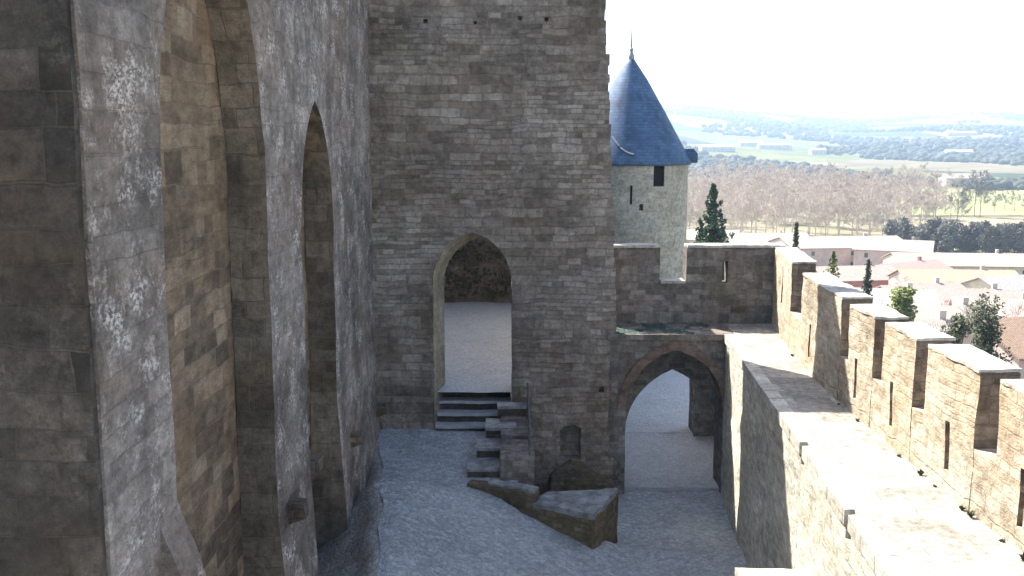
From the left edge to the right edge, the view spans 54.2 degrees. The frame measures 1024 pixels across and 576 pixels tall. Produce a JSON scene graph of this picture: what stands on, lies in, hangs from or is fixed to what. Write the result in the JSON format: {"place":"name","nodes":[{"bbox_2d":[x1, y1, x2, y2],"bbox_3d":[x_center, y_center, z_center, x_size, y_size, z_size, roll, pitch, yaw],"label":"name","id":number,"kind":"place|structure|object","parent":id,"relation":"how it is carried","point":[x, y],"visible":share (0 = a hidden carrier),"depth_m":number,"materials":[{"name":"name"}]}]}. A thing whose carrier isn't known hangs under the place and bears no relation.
{"place":"outdoors","nodes":[
{"label":"outdoors","id":0,"kind":"place"},
{"bbox_2d":[378,428,748,575],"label":"courtyard ground","id":1,"kind":"structure","parent":0,"point":[440,516],"depth_m":21.48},
{"bbox_2d":[317,439,383,575],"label":"rubble bank","id":2,"kind":"structure","parent":1,"relation":"on","point":[353,549],"depth_m":19.57,"materials":[{"name":"stone"}]},
{"bbox_2d":[435,384,510,430],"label":"stone steps","id":3,"kind":"structure","parent":1,"relation":"on","point":[465,411],"depth_m":26.16,"materials":[{"name":"stone"}]},
{"bbox_2d":[467,402,534,485],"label":"stone steps","id":4,"kind":"structure","parent":1,"relation":"on","point":[502,448],"depth_m":23.71,"materials":[{"name":"stone"}]},
{"bbox_2d":[527,383,530,454],"bbox_3d":[0.400,3.166,24.139,0.043,1.117,2.842,0,9,0],"label":"iron railing","id":5,"kind":"object","parent":4,"relation":"on","point":[529,423],"visible":0.94,"depth_m":23.64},
{"bbox_2d":[468,478,619,548],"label":"wall","id":6,"kind":"structure","parent":1,"relation":"on","point":[588,517],"depth_m":21.93,"materials":[{"name":"stone"}]},
{"bbox_2d":[438,302,716,487],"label":"lane ground","id":7,"kind":"structure","parent":0,"point":[478,347],"depth_m":30.65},
{"bbox_2d":[444,232,511,302],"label":"garden wall","id":8,"kind":"structure","parent":7,"relation":"on","point":[477,269],"depth_m":39.94,"materials":[{"name":"stone"}]},
{"bbox_2d":[608,29,697,278],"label":"round tower","id":9,"kind":"structure","parent":7,"relation":"on","point":[652,158],"depth_m":42.70,"materials":[{"name":"stone"}]},
{"bbox_2d":[654,166,663,185],"bbox_3d":[6.235,-4.855,42.703,0.539,1.100,0.100,0,9,0],"label":"window","id":10,"kind":"structure","parent":9,"relation":"in","point":[658,170],"depth_m":42.66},
{"bbox_2d":[608,243,785,493],"bbox_3d":[4.856,1.973,28.377,5.131,6.700,5.702,0,9,0],"label":"gateway","id":11,"kind":"object","parent":7,"relation":"on","point":[664,325],"visible":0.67,"depth_m":26.72,"materials":[{"name":"stone"}]},
{"bbox_2d":[511,105,1023,401],"bbox_3d":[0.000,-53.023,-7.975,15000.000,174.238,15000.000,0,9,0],"label":"terrain","id":12,"kind":"structure","parent":0,"point":[688,129],"depth_m":1373.28,"materials":[{"name":"plant"}]},
{"bbox_2d":[0,0,386,575],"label":"fortress wall","id":13,"kind":"structure","parent":12,"relation":"on","point":[188,379],"depth_m":12.29,"materials":[{"name":"stone"}]},
{"bbox_2d":[368,0,623,494],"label":"stone tower","id":14,"kind":"structure","parent":12,"relation":"on","point":[489,119],"depth_m":24.94,"materials":[{"name":"stone"}]},
{"bbox_2d":[687,178,702,229],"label":"bare tree","id":15,"kind":"object","parent":12,"relation":"on","point":[690,195],"visible":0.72,"depth_m":319.57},
{"bbox_2d":[687,168,706,226],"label":"bare tree","id":16,"kind":"object","parent":12,"relation":"on","point":[690,173],"visible":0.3,"depth_m":377.30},
{"bbox_2d":[687,189,708,226],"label":"bare tree","id":17,"kind":"object","parent":12,"relation":"on","point":[694,215],"visible":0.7,"depth_m":321.30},
{"bbox_2d":[687,178,717,227],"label":"bare tree","id":18,"kind":"object","parent":12,"relation":"on","point":[702,183],"visible":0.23,"depth_m":346.57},
{"bbox_2d":[697,176,723,224],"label":"bare tree","id":19,"kind":"object","parent":12,"relation":"on","point":[705,181],"visible":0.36,"depth_m":323.59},
{"bbox_2d":[686,230,738,242],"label":"house","id":20,"kind":"structure","parent":12,"relation":"on","point":[691,235],"depth_m":268.05,"materials":[{"name":"paint"}]},
{"bbox_2d":[694,183,734,279],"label":"spruce tree","id":21,"kind":"object","parent":12,"relation":"on","point":[711,233],"visible":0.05,"depth_m":69.75,"materials":[{"name":"green plant"}]},
{"bbox_2d":[707,156,725,188],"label":"bare tree","id":22,"kind":"object","parent":12,"relation":"on","point":[711,165],"visible":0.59,"depth_m":483.49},
{"bbox_2d":[699,145,734,151],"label":"house","id":23,"kind":"structure","parent":12,"relation":"on","point":[720,148],"depth_m":1416.99,"materials":[{"name":"beige tile"}]},
{"bbox_2d":[705,186,732,227],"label":"bare tree","id":24,"kind":"object","parent":12,"relation":"on","point":[722,190],"visible":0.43,"depth_m":329.49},
{"bbox_2d":[706,172,742,223],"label":"bare tree","id":25,"kind":"object","parent":12,"relation":"on","point":[727,179],"visible":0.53,"depth_m":338.02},
{"bbox_2d":[718,164,732,196],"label":"bare tree","id":26,"kind":"object","parent":12,"relation":"on","point":[722,170],"visible":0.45,"depth_m":421.85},
{"bbox_2d":[721,175,744,229],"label":"bare tree","id":27,"kind":"object","parent":12,"relation":"on","point":[733,178],"visible":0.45,"depth_m":348.13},
{"bbox_2d":[723,191,744,232],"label":"bare tree","id":28,"kind":"object","parent":12,"relation":"on","point":[735,212],"visible":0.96,"depth_m":306.24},
{"bbox_2d":[723,185,760,232],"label":"bare tree","id":29,"kind":"object","parent":12,"relation":"on","point":[744,211],"visible":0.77,"depth_m":311.61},
{"bbox_2d":[737,141,763,146],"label":"house","id":30,"kind":"structure","parent":12,"relation":"on","point":[748,143],"depth_m":1695.11,"materials":[{"name":"white tile"}]},
{"bbox_2d":[740,167,767,232],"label":"bare tree","id":31,"kind":"object","parent":12,"relation":"on","point":[751,173],"visible":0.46,"depth_m":340.41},
{"bbox_2d":[738,172,774,232],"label":"bare tree","id":32,"kind":"object","parent":12,"relation":"on","point":[749,201],"visible":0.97,"depth_m":310.54,"materials":[{"name":"plant"}]},
{"bbox_2d":[742,173,778,225],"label":"bare tree","id":33,"kind":"object","parent":12,"relation":"on","point":[759,197],"visible":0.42,"depth_m":339.69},
{"bbox_2d":[717,230,808,242],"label":"house","id":34,"kind":"structure","parent":12,"relation":"on","point":[751,237],"depth_m":260.24,"materials":[{"name":"paint"}]},
{"bbox_2d":[750,177,783,232],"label":"bare tree","id":35,"kind":"object","parent":12,"relation":"on","point":[762,181],"visible":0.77,"depth_m":320.80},
{"bbox_2d":[758,161,781,192],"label":"bare tree","id":36,"kind":"object","parent":12,"relation":"on","point":[771,165],"visible":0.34,"depth_m":431.01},
{"bbox_2d":[757,143,791,149],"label":"house","id":37,"kind":"structure","parent":12,"relation":"on","point":[780,146],"depth_m":1555.44,"materials":[{"name":"beige tile"}]},
{"bbox_2d":[759,183,791,232],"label":"bare tree","id":38,"kind":"object","parent":12,"relation":"on","point":[784,224],"visible":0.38,"depth_m":327.14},
{"bbox_2d":[761,175,809,232],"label":"bare tree","id":39,"kind":"object","parent":12,"relation":"on","point":[793,202],"visible":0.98,"depth_m":310.13,"materials":[{"name":"plant"}]},
{"bbox_2d":[774,185,803,225],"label":"bare tree","id":40,"kind":"object","parent":12,"relation":"on","point":[788,202],"visible":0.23,"depth_m":348.01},
{"bbox_2d":[779,180,808,232],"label":"bare tree","id":41,"kind":"object","parent":12,"relation":"on","point":[795,185],"visible":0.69,"depth_m":327.44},
{"bbox_2d":[792,221,799,248],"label":"cypress tree","id":42,"kind":"object","parent":12,"relation":"on","point":[796,237],"visible":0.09,"depth_m":95.22,"materials":[{"name":"green plant"}]},
{"bbox_2d":[784,169,807,220],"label":"bare tree","id":43,"kind":"object","parent":12,"relation":"on","point":[795,175],"visible":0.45,"depth_m":358.07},
{"bbox_2d":[790,173,827,235],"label":"bare tree","id":44,"kind":"object","parent":12,"relation":"on","point":[810,197],"visible":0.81,"depth_m":324.45,"materials":[{"name":"plant"}]},
{"bbox_2d":[793,177,827,234],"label":"bare tree","id":45,"kind":"object","parent":12,"relation":"on","point":[810,193],"visible":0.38,"depth_m":342.65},
{"bbox_2d":[804,182,828,235],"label":"bare tree","id":46,"kind":"object","parent":12,"relation":"on","point":[817,190],"visible":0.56,"depth_m":331.05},
{"bbox_2d":[808,148,826,154],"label":"house","id":47,"kind":"structure","parent":12,"relation":"on","point":[817,151],"depth_m":1441.71,"materials":[{"name":"beige tile"}]},
{"bbox_2d":[814,181,830,234],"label":"bare tree","id":48,"kind":"object","parent":12,"relation":"on","point":[824,199],"visible":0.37,"depth_m":345.38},
{"bbox_2d":[809,193,839,235],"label":"bare tree","id":49,"kind":"object","parent":12,"relation":"on","point":[825,216],"visible":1,"depth_m":316.01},
{"bbox_2d":[815,165,840,227],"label":"bare tree","id":50,"kind":"object","parent":12,"relation":"on","point":[830,177],"visible":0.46,"depth_m":372.00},
{"bbox_2d":[823,251,840,277],"bbox_3d":[19.946,3.390,63.217,5.043,11.591,5.432,-4,9,-26],"label":"young conifer","id":51,"kind":"object","parent":12,"relation":"on","point":[833,261],"visible":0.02,"depth_m":62.41,"materials":[{"name":"green plant"}]},
{"bbox_2d":[821,185,843,233],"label":"bare tree","id":52,"kind":"object","parent":12,"relation":"on","point":[831,189],"visible":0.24,"depth_m":350.10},
{"bbox_2d":[768,233,902,265],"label":"house","id":53,"kind":"structure","parent":12,"relation":"on","point":[819,249],"depth_m":243.37,"materials":[{"name":"paint"}]},
{"bbox_2d":[823,172,856,235],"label":"bare tree","id":54,"kind":"object","parent":12,"relation":"on","point":[844,179],"visible":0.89,"depth_m":316.40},
{"bbox_2d":[822,168,857,230],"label":"bare tree","id":55,"kind":"object","parent":12,"relation":"on","point":[838,176],"visible":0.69,"depth_m":337.38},
{"bbox_2d":[661,103,1023,190],"bbox_3d":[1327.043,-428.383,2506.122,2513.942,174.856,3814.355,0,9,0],"label":"woods","id":56,"kind":"object","parent":12,"relation":"on","point":[1000,152],"visible":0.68,"depth_m":1807.73,"materials":[{"name":"plant"}]},
{"bbox_2d":[834,178,872,235],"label":"bare tree","id":57,"kind":"object","parent":12,"relation":"on","point":[848,198],"visible":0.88,"depth_m":315.42,"materials":[{"name":"plant"}]},
{"bbox_2d":[815,261,896,287],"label":"house","id":58,"kind":"structure","parent":12,"relation":"on","point":[853,276],"depth_m":183.70,"materials":[{"name":"paint"}]},
{"bbox_2d":[844,170,872,235],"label":"bare tree","id":59,"kind":"object","parent":12,"relation":"on","point":[859,181],"visible":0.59,"depth_m":318.98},
{"bbox_2d":[841,168,877,233],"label":"bare tree","id":60,"kind":"object","parent":12,"relation":"on","point":[854,178],"visible":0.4,"depth_m":348.39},
{"bbox_2d":[861,259,873,296],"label":"dark conifer","id":61,"kind":"object","parent":12,"relation":"on","point":[866,286],"visible":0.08,"depth_m":82.70,"materials":[{"name":"green plant"}]},
{"bbox_2d":[854,185,885,235],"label":"bare tree","id":62,"kind":"object","parent":12,"relation":"on","point":[872,189],"visible":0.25,"depth_m":343.31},
{"bbox_2d":[720,247,1023,575],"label":"rampart","id":63,"kind":"object","parent":12,"relation":"on","point":[817,479],"visible":0.98,"depth_m":15.73,"materials":[{"name":"stone"}]},
{"bbox_2d":[851,179,897,235],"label":"bare tree","id":64,"kind":"object","parent":12,"relation":"on","point":[877,208],"visible":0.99,"depth_m":306.47,"materials":[{"name":"plant"}]},
{"bbox_2d":[869,175,897,230],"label":"bare tree","id":65,"kind":"object","parent":12,"relation":"on","point":[878,184],"visible":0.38,"depth_m":358.41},
{"bbox_2d":[871,185,897,235],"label":"bare tree","id":66,"kind":"object","parent":12,"relation":"on","point":[890,211],"visible":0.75,"depth_m":309.83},
{"bbox_2d":[852,237,934,265],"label":"house","id":67,"kind":"structure","parent":12,"relation":"on","point":[874,251],"depth_m":237.09,"materials":[{"name":"paint"}]},
{"bbox_2d":[881,219,905,239],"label":"screen tree","id":68,"kind":"object","parent":12,"relation":"on","point":[890,229],"visible":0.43,"depth_m":285.61,"materials":[{"name":"green plant"}]},
{"bbox_2d":[855,282,940,307],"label":"house","id":69,"kind":"structure","parent":12,"relation":"on","point":[925,297],"depth_m":119.70,"materials":[{"name":"beige tile"}]},
{"bbox_2d":[881,177,915,223],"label":"bare tree","id":70,"kind":"object","parent":12,"relation":"on","point":[898,201],"visible":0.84,"depth_m":328.15,"materials":[{"name":"plant"}]},
{"bbox_2d":[886,168,915,219],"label":"bare tree","id":71,"kind":"object","parent":12,"relation":"on","point":[899,174],"visible":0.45,"depth_m":379.64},
{"bbox_2d":[885,286,917,321],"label":"leafy tree","id":72,"kind":"object","parent":12,"relation":"on","point":[902,299],"visible":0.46,"depth_m":75.55,"materials":[{"name":"green plant"}]},
{"bbox_2d":[894,220,909,239],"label":"screen tree","id":73,"kind":"object","parent":12,"relation":"on","point":[901,229],"visible":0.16,"depth_m":288.88,"materials":[{"name":"green plant"}]},
{"bbox_2d":[886,171,921,219],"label":"bare tree","id":74,"kind":"object","parent":12,"relation":"on","point":[907,177],"visible":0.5,"depth_m":346.48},
{"bbox_2d":[894,173,927,223],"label":"bare tree","id":75,"kind":"object","parent":12,"relation":"on","point":[908,190],"visible":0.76,"depth_m":340.79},
{"bbox_2d":[900,167,923,220],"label":"bare tree","id":76,"kind":"object","parent":12,"relation":"on","point":[914,172],"visible":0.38,"depth_m":383.97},
{"bbox_2d":[877,256,952,271],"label":"house","id":77,"kind":"structure","parent":12,"relation":"on","point":[919,263],"depth_m":190.80,"materials":[{"name":"paint"}]},
{"bbox_2d":[875,277,964,288],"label":"house","id":78,"kind":"structure","parent":12,"relation":"on","point":[935,283],"depth_m":141.43,"materials":[{"name":"paint"}]},
{"bbox_2d":[911,222,936,242],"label":"screen tree","id":79,"kind":"object","parent":12,"relation":"on","point":[921,234],"visible":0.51,"depth_m":283.99,"materials":[{"name":"green plant"}]},
{"bbox_2d":[905,178,944,221],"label":"bare tree","id":80,"kind":"object","parent":12,"relation":"on","point":[927,202],"visible":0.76,"depth_m":350.26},
{"bbox_2d":[913,161,939,217],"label":"bare tree","id":81,"kind":"object","parent":12,"relation":"on","point":[924,166],"visible":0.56,"depth_m":420.69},
{"bbox_2d":[915,179,942,225],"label":"bare tree","id":82,"kind":"object","parent":12,"relation":"on","point":[925,182],"visible":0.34,"depth_m":372.97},
{"bbox_2d":[926,219,936,250],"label":"screen tree","id":83,"kind":"object","parent":12,"relation":"on","point":[930,230],"visible":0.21,"depth_m":289.78,"materials":[{"name":"green plant"}]},
{"bbox_2d":[919,171,945,217],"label":"bare tree","id":84,"kind":"object","parent":12,"relation":"on","point":[930,180],"visible":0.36,"depth_m":379.20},
{"bbox_2d":[930,219,941,252],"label":"screen tree","id":85,"kind":"object","parent":12,"relation":"on","point":[938,223],"visible":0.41,"depth_m":289.70,"materials":[{"name":"green plant"}]},
{"bbox_2d":[921,169,953,219],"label":"bare tree","id":86,"kind":"object","parent":12,"relation":"on","point":[935,174],"visible":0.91,"depth_m":350.24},
{"bbox_2d":[914,309,970,323],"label":"house","id":87,"kind":"structure","parent":12,"relation":"on","point":[941,317],"depth_m":85.39,"materials":[{"name":"white tile"}]},
{"bbox_2d":[934,222,954,252],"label":"screen tree","id":88,"kind":"object","parent":12,"relation":"on","point":[946,241],"visible":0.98,"depth_m":285.25,"materials":[{"name":"green plant"}]},
{"bbox_2d":[937,218,962,252],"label":"screen tree","id":89,"kind":"object","parent":12,"relation":"on","point":[956,236],"visible":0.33,"depth_m":287.29,"materials":[{"name":"green plant"}]},
{"bbox_2d":[881,249,1023,274],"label":"house","id":90,"kind":"structure","parent":12,"relation":"on","point":[996,260],"depth_m":213.15,"materials":[{"name":"paint"}]},
{"bbox_2d":[886,265,1018,284],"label":"house","id":91,"kind":"structure","parent":12,"relation":"on","point":[920,276],"depth_m":171.89,"materials":[{"name":"paint"}]},
{"bbox_2d":[938,169,967,218],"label":"bare tree","id":92,"kind":"object","parent":12,"relation":"on","point":[956,179],"visible":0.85,"depth_m":383.15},
{"bbox_2d":[913,297,998,319],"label":"house","id":93,"kind":"structure","parent":12,"relation":"on","point":[926,313],"depth_m":100.60,"materials":[{"name":"beige tile"}]},
{"bbox_2d":[939,312,972,344],"bbox_3d":[23.433,6.434,53.566,2.035,10.546,1.918,0,9,0],"label":"round tree","id":94,"kind":"object","parent":12,"relation":"on","point":[958,326],"visible":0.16,"depth_m":52.66,"materials":[{"name":"green plant"}]},
{"bbox_2d":[944,180,971,219],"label":"bare tree","id":95,"kind":"object","parent":12,"relation":"on","point":[963,193],"visible":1,"depth_m":375.00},
{"bbox_2d":[943,149,973,155],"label":"house","id":96,"kind":"structure","parent":12,"relation":"on","point":[965,151],"depth_m":1421.77,"materials":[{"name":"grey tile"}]},
{"bbox_2d":[943,131,976,134],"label":"house","id":97,"kind":"structure","parent":12,"relation":"on","point":[959,132],"depth_m":2103.67,"materials":[{"name":"white tile"}]},
{"bbox_2d":[936,173,986,186],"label":"house","id":98,"kind":"structure","parent":12,"relation":"on","point":[946,176],"depth_m":690.63,"materials":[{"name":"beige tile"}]},
{"bbox_2d":[952,224,973,252],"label":"screen tree","id":99,"kind":"object","parent":12,"relation":"on","point":[962,245],"visible":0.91,"depth_m":289.35,"materials":[{"name":"green plant"}]},
{"bbox_2d":[927,314,1004,332],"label":"house","id":100,"kind":"structure","parent":12,"relation":"on","point":[936,326],"depth_m":81.39,"materials":[{"name":"beige tile"}]},
{"bbox_2d":[922,283,1021,305],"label":"house","id":101,"kind":"structure","parent":12,"relation":"on","point":[945,294],"depth_m":128.43,"materials":[{"name":"paint"}]},
{"bbox_2d":[966,221,983,252],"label":"screen tree","id":102,"kind":"object","parent":12,"relation":"on","point":[976,230],"visible":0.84,"depth_m":289.17,"materials":[{"name":"green plant"}]},
{"bbox_2d":[966,170,986,216],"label":"bare tree","id":103,"kind":"object","parent":12,"relation":"on","point":[975,190],"visible":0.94,"depth_m":427.10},
{"bbox_2d":[970,170,994,214],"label":"bare tree","id":104,"kind":"object","parent":12,"relation":"on","point":[982,183],"visible":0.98,"depth_m":424.04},
{"bbox_2d":[947,317,1023,378],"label":"house","id":105,"kind":"structure","parent":12,"relation":"on","point":[1012,336],"depth_m":72.58,"materials":[{"name":"orange tile"}]},
{"bbox_2d":[947,292,1023,316],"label":"house","id":106,"kind":"structure","parent":12,"relation":"on","point":[1006,308],"depth_m":104.58,"materials":[{"name":"white tile"}]},
{"bbox_2d":[976,225,1000,252],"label":"screen tree","id":107,"kind":"object","parent":12,"relation":"on","point":[988,243],"visible":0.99,"depth_m":284.91,"materials":[{"name":"green plant"}]},
{"bbox_2d":[967,292,1013,364],"bbox_3d":[24.201,6.181,51.485,2.297,12.103,2.363,0,9,0],"label":"olive tree","id":108,"kind":"object","parent":12,"relation":"on","point":[989,333],"visible":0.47,"depth_m":50.71,"materials":[{"name":"green plant"}]},
{"bbox_2d":[961,274,1023,291],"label":"house","id":109,"kind":"structure","parent":12,"relation":"on","point":[1013,282],"depth_m":159.04,"materials":[{"name":"paint"}]},
{"bbox_2d":[990,186,1003,213],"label":"bare tree","id":110,"kind":"object","parent":12,"relation":"on","point":[997,198],"visible":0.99,"depth_m":438.35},
{"bbox_2d":[999,225,1016,252],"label":"screen tree","id":111,"kind":"object","parent":12,"relation":"on","point":[1007,240],"visible":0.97,"depth_m":288.92,"materials":[{"name":"green plant"}]},
{"bbox_2d":[1002,223,1022,252],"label":"screen tree","id":112,"kind":"object","parent":12,"relation":"on","point":[1015,228],"visible":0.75,"depth_m":289.78,"materials":[{"name":"green plant"}]},
{"bbox_2d":[1008,186,1022,210],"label":"bare tree","id":113,"kind":"object","parent":12,"relation":"on","point":[1013,198],"visible":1,"depth_m":453.69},
{"bbox_2d":[1011,227,1023,252],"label":"screen tree","id":114,"kind":"object","parent":12,"relation":"on","point":[1019,243],"visible":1,"depth_m":288.07,"materials":[{"name":"green plant"}]},
{"bbox_2d":[605,0,1023,118],"label":"sky","id":115,"kind":"structure","parent":0,"point":[858,59],"materials":[{"name":"white"}]},
{"bbox_2d":[874,189,1023,215],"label":"meadow","id":116,"kind":"structure","parent":0,"point":[987,208],"depth_m":479.46,"materials":[{"name":"plant"}]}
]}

